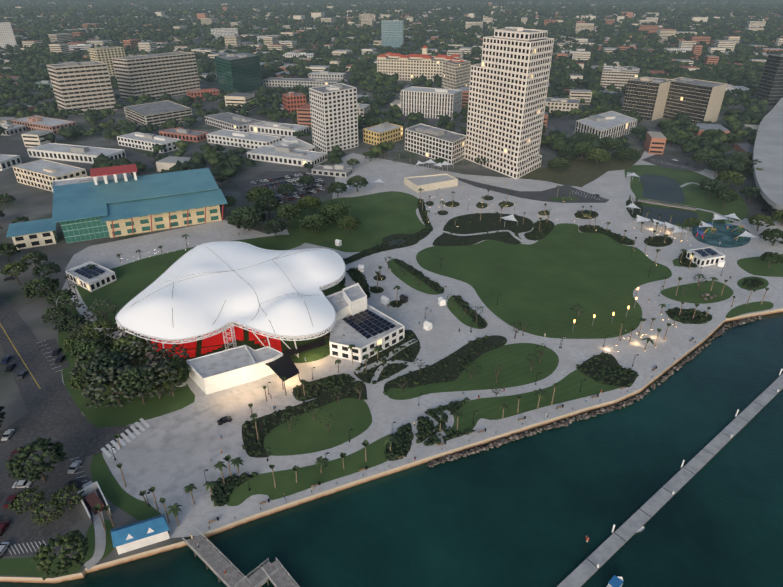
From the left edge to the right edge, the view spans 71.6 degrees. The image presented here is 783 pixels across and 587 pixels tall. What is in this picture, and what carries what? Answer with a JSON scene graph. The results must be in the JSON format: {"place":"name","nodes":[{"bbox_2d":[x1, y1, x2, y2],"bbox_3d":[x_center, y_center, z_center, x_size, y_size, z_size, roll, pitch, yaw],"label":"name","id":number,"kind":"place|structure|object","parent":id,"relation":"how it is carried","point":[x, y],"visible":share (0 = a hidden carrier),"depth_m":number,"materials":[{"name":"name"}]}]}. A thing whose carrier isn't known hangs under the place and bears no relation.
{"place":"outdoors","nodes":[
{"label":"outdoors","id":0,"kind":"place"},
{"bbox_2d":[0,141,49,167],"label":"parking lot","id":1,"kind":"structure","parent":0,"point":[14,148],"depth_m":475.61,"materials":[{"name":"grey asphalt"}]},
{"bbox_2d":[0,555,80,576],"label":"lawn","id":2,"kind":"structure","parent":0,"point":[24,566],"depth_m":130.77,"materials":[{"name":"green plant"}]},
{"bbox_2d":[11,115,75,134],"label":"building","id":3,"kind":"structure","parent":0,"point":[35,122],"depth_m":542.53,"materials":[{"name":"grey concrete"}]},
{"bbox_2d":[12,159,86,191],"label":"building","id":4,"kind":"structure","parent":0,"point":[42,173],"depth_m":384.01,"materials":[{"name":"grey"}]},
{"bbox_2d":[35,338,70,372],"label":"parking lot","id":5,"kind":"structure","parent":0,"point":[51,344],"depth_m":207.65,"materials":[{"name":"grey asphalt"}]},
{"bbox_2d":[0,294,138,556],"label":"parking lot","id":6,"kind":"structure","parent":0,"point":[54,413],"depth_m":170.08,"materials":[{"name":"grey asphalt"}]},
{"bbox_2d":[27,143,125,163],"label":"building","id":7,"kind":"structure","parent":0,"point":[72,153],"depth_m":447.55,"materials":[{"name":"grey concrete"}]},
{"bbox_2d":[60,216,109,242],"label":"glass facade","id":8,"kind":"structure","parent":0,"point":[78,230],"depth_m":300.69,"materials":[{"name":"green glass"}]},
{"bbox_2d":[83,481,105,569],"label":"shore path","id":9,"kind":"structure","parent":0,"point":[100,538],"depth_m":137.66,"materials":[{"name":"concrete"}]},
{"bbox_2d":[82,519,113,563],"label":"grass strips","id":10,"kind":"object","parent":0,"point":[90,535],"visible":0.39,"depth_m":136.96,"materials":[{"name":"green plant"}]},
{"bbox_2d":[58,284,194,427],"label":"lawn oaks","id":11,"kind":"object","parent":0,"point":[136,409],"visible":0.42,"depth_m":183.82,"materials":[{"name":"green plant"}]},
{"bbox_2d":[91,452,168,533],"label":"lawn","id":12,"kind":"structure","parent":0,"point":[114,492],"depth_m":149.79,"materials":[{"name":"green plant"}]},
{"bbox_2d":[110,514,169,553],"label":"harbour house","id":13,"kind":"structure","parent":0,"point":[138,534],"depth_m":134.89,"materials":[{"name":"blue metal"}]},
{"bbox_2d":[65,220,230,281],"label":"forecourt paving","id":14,"kind":"structure","parent":0,"point":[104,255],"depth_m":297.08,"materials":[{"name":"concrete"}]},
{"bbox_2d":[117,132,180,152],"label":"building","id":15,"kind":"structure","parent":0,"point":[143,141],"depth_m":479.36,"materials":[{"name":"grey concrete"}]},
{"bbox_2d":[108,411,246,502],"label":"plaza paving","id":16,"kind":"structure","parent":0,"point":[168,457],"depth_m":162.38,"materials":[{"name":"concrete"}]},
{"bbox_2d":[159,127,208,141],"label":"building","id":17,"kind":"structure","parent":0,"point":[180,133],"depth_m":509.04,"materials":[{"name":"pink"}]},
{"bbox_2d":[204,112,262,131],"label":"building","id":18,"kind":"structure","parent":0,"point":[230,121],"depth_m":549.72,"materials":[{"name":"grey concrete"}]},
{"bbox_2d":[127,279,345,363],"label":"amphitheatre floor","id":19,"kind":"structure","parent":0,"point":[318,353],"depth_m":212.31,"materials":[{"name":"grey concrete"}]},
{"bbox_2d":[151,323,281,357],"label":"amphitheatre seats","id":20,"kind":"object","parent":19,"relation":"on","point":[216,339],"visible":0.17,"depth_m":213.72,"materials":[{"name":"red plastic"}]},
{"bbox_2d":[206,129,281,148],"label":"building","id":21,"kind":"structure","parent":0,"point":[248,140],"depth_m":488.28,"materials":[{"name":"grey concrete"}]},
{"bbox_2d":[203,381,292,424],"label":"yard paving","id":22,"kind":"structure","parent":0,"point":[236,407],"depth_m":183.79,"materials":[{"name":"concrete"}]},
{"bbox_2d":[249,121,308,137],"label":"building","id":23,"kind":"structure","parent":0,"point":[275,128],"depth_m":528.32,"materials":[{"name":"grey concrete"}]},
{"bbox_2d":[238,171,334,207],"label":"parking lot road","id":24,"kind":"structure","parent":0,"point":[245,186],"depth_m":393.50,"materials":[{"name":"grey asphalt"}]},
{"bbox_2d":[269,136,315,154],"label":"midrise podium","id":25,"kind":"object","parent":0,"point":[293,142],"visible":0.42,"depth_m":472.14,"materials":[{"name":"grey concrete"}]},
{"bbox_2d":[226,434,391,505],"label":"lawn","id":26,"kind":"structure","parent":0,"point":[307,478],"depth_m":155.34,"materials":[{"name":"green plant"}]},
{"bbox_2d":[264,398,371,455],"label":"lawn","id":27,"kind":"structure","parent":0,"point":[307,434],"depth_m":172.05,"materials":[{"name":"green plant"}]},
{"bbox_2d":[309,83,357,153],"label":"high-rise building","id":28,"kind":"structure","parent":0,"point":[334,115],"depth_m":463.25,"materials":[{"name":"grey concrete"}]},
{"bbox_2d":[0,159,702,554],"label":"road markings","id":29,"kind":"object","parent":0,"point":[134,429],"visible":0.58,"depth_m":169.67,"materials":[{"name":"white paint"}]},
{"bbox_2d":[287,191,425,252],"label":"lawn","id":30,"kind":"structure","parent":0,"point":[381,215],"depth_m":326.84,"materials":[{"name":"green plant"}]},
{"bbox_2d":[363,122,402,144],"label":"building","id":31,"kind":"structure","parent":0,"point":[380,133],"depth_m":497.69,"materials":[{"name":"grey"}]},
{"bbox_2d":[354,330,419,383],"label":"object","id":32,"kind":"object","parent":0,"point":[399,368],"visible":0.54,"depth_m":204.81,"materials":[{"name":"green plant"}]},
{"bbox_2d":[0,312,782,586],"bbox_3d":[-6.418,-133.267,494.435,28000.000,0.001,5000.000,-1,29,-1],"label":"water","id":33,"kind":"structure","parent":0,"point":[533,510],"depth_m":147.06,"materials":[{"name":"teal liquid"}]},
{"bbox_2d":[182,533,298,586],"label":"dock","id":34,"kind":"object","parent":33,"relation":"in","point":[211,557],"depth_m":129.93,"materials":[{"name":"grey concrete"}]},
{"bbox_2d":[557,369,782,586],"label":"pier","id":35,"kind":"structure","parent":33,"relation":"in","point":[585,570],"depth_m":151.65,"materials":[{"name":"grey concrete"}]},
{"bbox_2d":[0,0,782,582],"bbox_3d":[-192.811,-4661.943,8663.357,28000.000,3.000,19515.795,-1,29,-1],"label":"ground","id":36,"kind":"structure","parent":0,"point":[30,202],"depth_m":351.43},
{"bbox_2d":[12,230,57,249],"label":"building wing","id":37,"kind":"structure","parent":36,"relation":"on","point":[35,240],"depth_m":294.19,"materials":[{"name":"grey"}]},
{"bbox_2d":[46,61,116,115],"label":"office","id":38,"kind":"structure","parent":36,"relation":"on","point":[84,86],"depth_m":609.11,"materials":[{"name":"grey concrete"}]},
{"bbox_2d":[51,172,131,191],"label":"library back","id":39,"kind":"object","parent":36,"relation":"on","point":[73,180],"visible":0.08,"depth_m":336.62,"materials":[{"name":"grey"}]},
{"bbox_2d":[77,481,111,521],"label":"bin enclosure","id":40,"kind":"object","parent":36,"relation":"on","point":[92,499],"visible":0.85,"depth_m":146.16,"materials":[{"name":"white"}]},
{"bbox_2d":[88,46,125,77],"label":"office","id":41,"kind":"structure","parent":36,"relation":"on","point":[105,54],"depth_m":816.27,"materials":[{"name":"grey concrete"}]},
{"bbox_2d":[6,164,227,237],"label":"library roofs","id":42,"kind":"structure","parent":36,"relation":"on","point":[94,198],"depth_m":318.53,"materials":[{"name":"blue metal"}]},
{"bbox_2d":[50,298,189,408],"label":"tree cluster","id":43,"kind":"object","parent":36,"relation":"on","point":[115,394],"visible":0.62,"depth_m":185.30,"materials":[{"name":"green plant"}]},
{"bbox_2d":[112,51,199,100],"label":"office building","id":44,"kind":"structure","parent":36,"relation":"on","point":[156,76],"depth_m":698.90,"materials":[{"name":"grey concrete"}]},
{"bbox_2d":[124,100,191,125],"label":"building","id":45,"kind":"structure","parent":36,"relation":"on","point":[159,113],"depth_m":578.65,"materials":[{"name":"grey concrete"}]},
{"bbox_2d":[106,190,221,237],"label":"facade","id":46,"kind":"structure","parent":36,"relation":"on","point":[141,224],"depth_m":315.54,"materials":[{"name":"beige"}]},
{"bbox_2d":[112,241,345,357],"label":"canopy rim","id":47,"kind":"object","parent":36,"relation":"on","point":[287,337],"visible":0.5,"depth_m":202.34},
{"bbox_2d":[116,242,344,338],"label":"canopy roof","id":48,"kind":"structure","parent":47,"relation":"attached to","point":[196,303],"depth_m":217.27,"materials":[{"name":"white fabric"}]},
{"bbox_2d":[214,52,261,92],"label":"glass building","id":49,"kind":"structure","parent":36,"relation":"on","point":[240,71],"depth_m":744.10,"materials":[{"name":"teal glass"}]},
{"bbox_2d":[247,145,327,166],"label":"building","id":50,"kind":"structure","parent":36,"relation":"on","point":[274,154],"depth_m":442.49,"materials":[{"name":"grey concrete"}]},
{"bbox_2d":[282,92,305,112],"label":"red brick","id":51,"kind":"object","parent":36,"relation":"on","point":[292,101],"visible":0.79,"depth_m":599.75,"materials":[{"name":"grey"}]},
{"bbox_2d":[263,77,347,86],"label":"building","id":52,"kind":"structure","parent":36,"relation":"on","point":[281,82],"depth_m":793.94,"materials":[{"name":"grey concrete"}]},
{"bbox_2d":[0,0,782,185],"bbox_3d":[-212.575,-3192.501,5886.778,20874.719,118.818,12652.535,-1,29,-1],"label":"town trees","id":53,"kind":"object","parent":36,"relation":"on","point":[368,77],"visible":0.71,"depth_m":1218.66,"materials":[{"name":"green plant"}]},
{"bbox_2d":[0,122,782,580],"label":"park trees","id":54,"kind":"object","parent":36,"relation":"on","point":[262,200],"visible":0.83,"depth_m":251.38,"materials":[{"name":"green plant"}]},
{"bbox_2d":[0,1,782,171],"bbox_3d":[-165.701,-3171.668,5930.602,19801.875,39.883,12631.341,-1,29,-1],"label":"town buildings","id":55,"kind":"structure","parent":36,"relation":"on","point":[654,142],"depth_m":1244.48,"materials":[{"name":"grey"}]},
{"bbox_2d":[377,55,462,81],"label":"hotel building","id":56,"kind":"structure","parent":36,"relation":"on","point":[409,70],"depth_m":844.89,"materials":[{"name":"grey concrete"}]},
{"bbox_2d":[377,46,464,61],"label":"red tile roofs","id":57,"kind":"structure","parent":56,"relation":"on","point":[424,56],"depth_m":847.57,"materials":[{"name":"tile"}]},
{"bbox_2d":[401,86,462,119],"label":"striped office","id":58,"kind":"structure","parent":36,"relation":"on","point":[427,102],"depth_m":594.12,"materials":[{"name":"grey concrete"}]},
{"bbox_2d":[442,59,470,89],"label":"apartment building","id":59,"kind":"structure","parent":36,"relation":"on","point":[455,75],"depth_m":706.82,"materials":[{"name":"grey concrete"}]},
{"bbox_2d":[210,195,763,505],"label":"bed shrubs","id":60,"kind":"object","parent":36,"relation":"on","point":[218,495],"visible":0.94,"depth_m":195.65,"materials":[{"name":"green plant"}]},
{"bbox_2d":[242,381,366,457],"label":"bed","id":61,"kind":"object","parent":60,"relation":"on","point":[261,426],"visible":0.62,"depth_m":177.69,"materials":[{"name":"green plant"}]},
{"bbox_2d":[384,335,506,394],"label":"bed","id":62,"kind":"object","parent":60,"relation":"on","point":[490,342],"visible":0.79,"depth_m":200.96,"materials":[{"name":"green plant"}]},
{"bbox_2d":[432,213,532,245],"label":"bed","id":63,"kind":"object","parent":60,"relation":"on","point":[477,226],"visible":0.9,"depth_m":318.42,"materials":[{"name":"green plant"}]},
{"bbox_2d":[576,354,637,386],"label":"bed","id":64,"kind":"object","parent":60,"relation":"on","point":[614,362],"visible":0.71,"depth_m":199.39,"materials":[{"name":"green plant"}]},
{"bbox_2d":[279,213,707,433],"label":"young trees","id":65,"kind":"object","parent":36,"relation":"on","point":[402,386],"visible":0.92,"depth_m":194.06,"materials":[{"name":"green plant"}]},
{"bbox_2d":[465,63,549,166],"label":"tower","id":66,"kind":"structure","parent":36,"relation":"on","point":[476,107],"depth_m":405.01,"materials":[{"name":"grey concrete"}]},
{"bbox_2d":[481,36,553,74],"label":"tower","id":67,"kind":"structure","parent":66,"relation":"on","point":[520,56],"depth_m":382.07,"materials":[{"name":"grey concrete"}]},
{"bbox_2d":[494,27,547,40],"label":"tower crown","id":68,"kind":"object","parent":67,"relation":"on","point":[518,33],"visible":1,"depth_m":383.08,"materials":[{"name":"grey"}]},
{"bbox_2d":[477,73,546,166],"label":"tower windows","id":69,"kind":"structure","parent":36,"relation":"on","point":[511,118],"depth_m":402.91,"materials":[{"name":"black glass"}]},
{"bbox_2d":[546,97,579,112],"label":"building","id":70,"kind":"structure","parent":36,"relation":"on","point":[561,104],"depth_m":620.36,"materials":[{"name":"grey concrete"}]},
{"bbox_2d":[427,315,761,466],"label":"riprap rocks","id":71,"kind":"object","parent":36,"relation":"on","point":[496,443],"visible":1,"depth_m":179.12,"materials":[{"name":"grey stone"}]},
{"bbox_2d":[575,111,637,138],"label":"building","id":72,"kind":"structure","parent":36,"relation":"on","point":[613,124],"depth_m":523.98,"materials":[{"name":"grey"}]},
{"bbox_2d":[600,68,638,90],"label":"beige office","id":73,"kind":"structure","parent":36,"relation":"on","point":[618,78],"depth_m":762.56,"materials":[{"name":"grey concrete"}]},
{"bbox_2d":[662,77,726,122],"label":"office building","id":74,"kind":"structure","parent":36,"relation":"on","point":[697,100],"depth_m":569.72,"materials":[{"name":"grey concrete"}]},
{"bbox_2d":[752,98,782,209],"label":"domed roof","id":75,"kind":"structure","parent":36,"relation":"on","point":[768,149],"depth_m":422.12,"materials":[{"name":"concrete"}]},
{"bbox_2d":[755,54,782,105],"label":"high-rise building","id":76,"kind":"structure","parent":36,"relation":"on","point":[770,89],"depth_m":658.35,"materials":[{"name":"grey"}]},
{"bbox_2d":[381,20,402,48],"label":"blue tower","id":77,"kind":"structure","parent":0,"point":[392,33],"depth_m":1290.71,"materials":[{"name":"blue glass"}]},
{"bbox_2d":[388,259,438,294],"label":"lawn","id":78,"kind":"structure","parent":0,"point":[407,278],"depth_m":261.92,"materials":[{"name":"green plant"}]},
{"bbox_2d":[56,151,782,537],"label":"park paving","id":79,"kind":"structure","parent":0,"point":[448,335],"depth_m":226.52,"materials":[{"name":"concrete"}]},
{"bbox_2d":[65,261,116,291],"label":"pavilion building","id":80,"kind":"structure","parent":79,"relation":"on","point":[106,277],"depth_m":256.57,"materials":[{"name":"grey concrete"}]},
{"bbox_2d":[78,234,308,331],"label":"lawn","id":81,"kind":"structure","parent":79,"relation":"on","point":[134,279],"depth_m":267.53,"materials":[{"name":"green plant"}]},
{"bbox_2d":[186,345,257,394],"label":"green room bar","id":82,"kind":"object","parent":79,"relation":"on","point":[220,370],"visible":0.9,"depth_m":190.68,"materials":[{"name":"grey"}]},
{"bbox_2d":[246,345,282,378],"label":"green room","id":83,"kind":"object","parent":79,"relation":"on","point":[263,356],"visible":0.83,"depth_m":195.74,"materials":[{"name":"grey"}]},
{"bbox_2d":[265,338,325,389],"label":"loading canopy","id":84,"kind":"object","parent":79,"relation":"on","point":[284,365],"visible":0.69,"depth_m":194.07,"materials":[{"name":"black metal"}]},
{"bbox_2d":[311,164,351,177],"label":"building","id":85,"kind":"structure","parent":79,"relation":"on","point":[336,170],"depth_m":410.83,"materials":[{"name":"grey"}]},
{"bbox_2d":[326,291,349,320],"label":"stage wing","id":86,"kind":"structure","parent":79,"relation":"on","point":[338,302],"depth_m":222.78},
{"bbox_2d":[342,283,366,315],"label":"stage house","id":87,"kind":"structure","parent":79,"relation":"on","point":[355,296],"depth_m":222.51,"materials":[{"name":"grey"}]},
{"bbox_2d":[329,304,404,362],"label":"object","id":88,"kind":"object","parent":79,"relation":"on","point":[339,345],"visible":0.65,"depth_m":207.75,"materials":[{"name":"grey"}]},
{"bbox_2d":[342,309,395,338],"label":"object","id":89,"kind":"object","parent":88,"relation":"on","point":[356,321],"visible":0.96,"depth_m":214.90,"materials":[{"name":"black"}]},
{"bbox_2d":[0,159,774,557],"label":"cars","id":90,"kind":"object","parent":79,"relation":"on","point":[8,433],"visible":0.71,"depth_m":194.80,"materials":[{"name":"grey paint"}]},
{"bbox_2d":[65,150,768,530],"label":"palms","id":91,"kind":"object","parent":79,"relation":"on","point":[175,508],"visible":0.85,"depth_m":178.60,"materials":[{"name":"green plant"}]},
{"bbox_2d":[335,239,724,330],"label":"vendor kiosks","id":92,"kind":"object","parent":79,"relation":"on","point":[427,325],"visible":0.98,"depth_m":241.12,"materials":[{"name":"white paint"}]},
{"bbox_2d":[374,159,757,243],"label":"shade sails","id":93,"kind":"object","parent":79,"relation":"on","point":[676,229],"visible":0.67,"depth_m":322.62,"materials":[{"name":"white fabric"}]},
{"bbox_2d":[661,281,732,303],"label":"lawn","id":94,"kind":"structure","parent":79,"relation":"on","point":[692,294],"depth_m":250.61,"materials":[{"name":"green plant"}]},
{"bbox_2d":[686,247,725,266],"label":"restroom","id":95,"kind":"structure","parent":79,"relation":"on","point":[698,258],"depth_m":275.60,"materials":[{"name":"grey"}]},
{"bbox_2d":[726,301,773,317],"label":"lawn strip","id":96,"kind":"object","parent":79,"relation":"on","point":[747,308],"visible":0.97,"depth_m":237.92,"materials":[{"name":"green plant"}]},
{"bbox_2d":[404,174,457,192],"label":"building","id":97,"kind":"structure","parent":0,"point":[429,182],"depth_m":385.35,"materials":[{"name":"grey concrete"}]},
{"bbox_2d":[405,123,465,163],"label":"office building","id":98,"kind":"structure","parent":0,"point":[432,142],"depth_m":450.98,"materials":[{"name":"grey concrete"}]},
{"bbox_2d":[447,295,485,328],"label":"lawn","id":99,"kind":"structure","parent":0,"point":[458,314],"depth_m":233.50,"materials":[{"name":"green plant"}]},
{"bbox_2d":[387,343,558,399],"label":"lawn","id":100,"kind":"structure","parent":0,"point":[512,360],"depth_m":197.85,"materials":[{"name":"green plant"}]},
{"bbox_2d":[463,148,541,178],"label":"tower podium","id":101,"kind":"object","parent":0,"point":[515,172],"visible":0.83,"depth_m":418.66,"materials":[{"name":"white concrete"}]},
{"bbox_2d":[456,177,608,202],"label":"dropoff road","id":102,"kind":"structure","parent":0,"point":[546,195],"depth_m":373.88,"materials":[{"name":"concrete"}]},
{"bbox_2d":[451,370,622,432],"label":"lawn","id":103,"kind":"structure","parent":0,"point":[568,387],"depth_m":184.27,"materials":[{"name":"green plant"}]},
{"bbox_2d":[416,223,671,338],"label":"lawn","id":104,"kind":"structure","parent":0,"point":[550,280],"depth_m":263.79,"materials":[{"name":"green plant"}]},
{"bbox_2d":[520,149,644,186],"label":"lawn","id":105,"kind":"structure","parent":0,"point":[580,173],"depth_m":419.87,"materials":[{"name":"green plant"}]},
{"bbox_2d":[622,77,676,120],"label":"office building","id":106,"kind":"structure","parent":0,"point":[645,98],"depth_m":586.39,"materials":[{"name":"grey concrete"}]},
{"bbox_2d":[639,175,683,202],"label":"pond","id":107,"kind":"structure","parent":0,"point":[662,188],"depth_m":381.49,"materials":[{"name":"liquid"}]},
{"bbox_2d":[642,206,698,223],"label":"pond","id":108,"kind":"structure","parent":0,"point":[681,216],"depth_m":338.54,"materials":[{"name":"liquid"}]},
{"bbox_2d":[642,154,707,171],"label":"parking lot","id":109,"kind":"structure","parent":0,"point":[665,159],"depth_m":442.00,"materials":[{"name":"grey asphalt"}]},
{"bbox_2d":[624,165,747,226],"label":"lawn","id":110,"kind":"structure","parent":0,"point":[695,196],"depth_m":366.67,"materials":[{"name":"green plant"}]},
{"bbox_2d":[691,222,750,247],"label":"playground paving","id":111,"kind":"structure","parent":0,"point":[725,236],"depth_m":308.02,"materials":[{"name":"teal rubber"}]},
{"bbox_2d":[737,254,782,276],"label":"lawn","id":112,"kind":"structure","parent":0,"point":[758,266],"depth_m":274.38,"materials":[{"name":"green plant"}]},
{"bbox_2d":[745,189,781,220],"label":"pavement","id":113,"kind":"structure","parent":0,"point":[756,205],"depth_m":351.16,"materials":[{"name":"concrete"}]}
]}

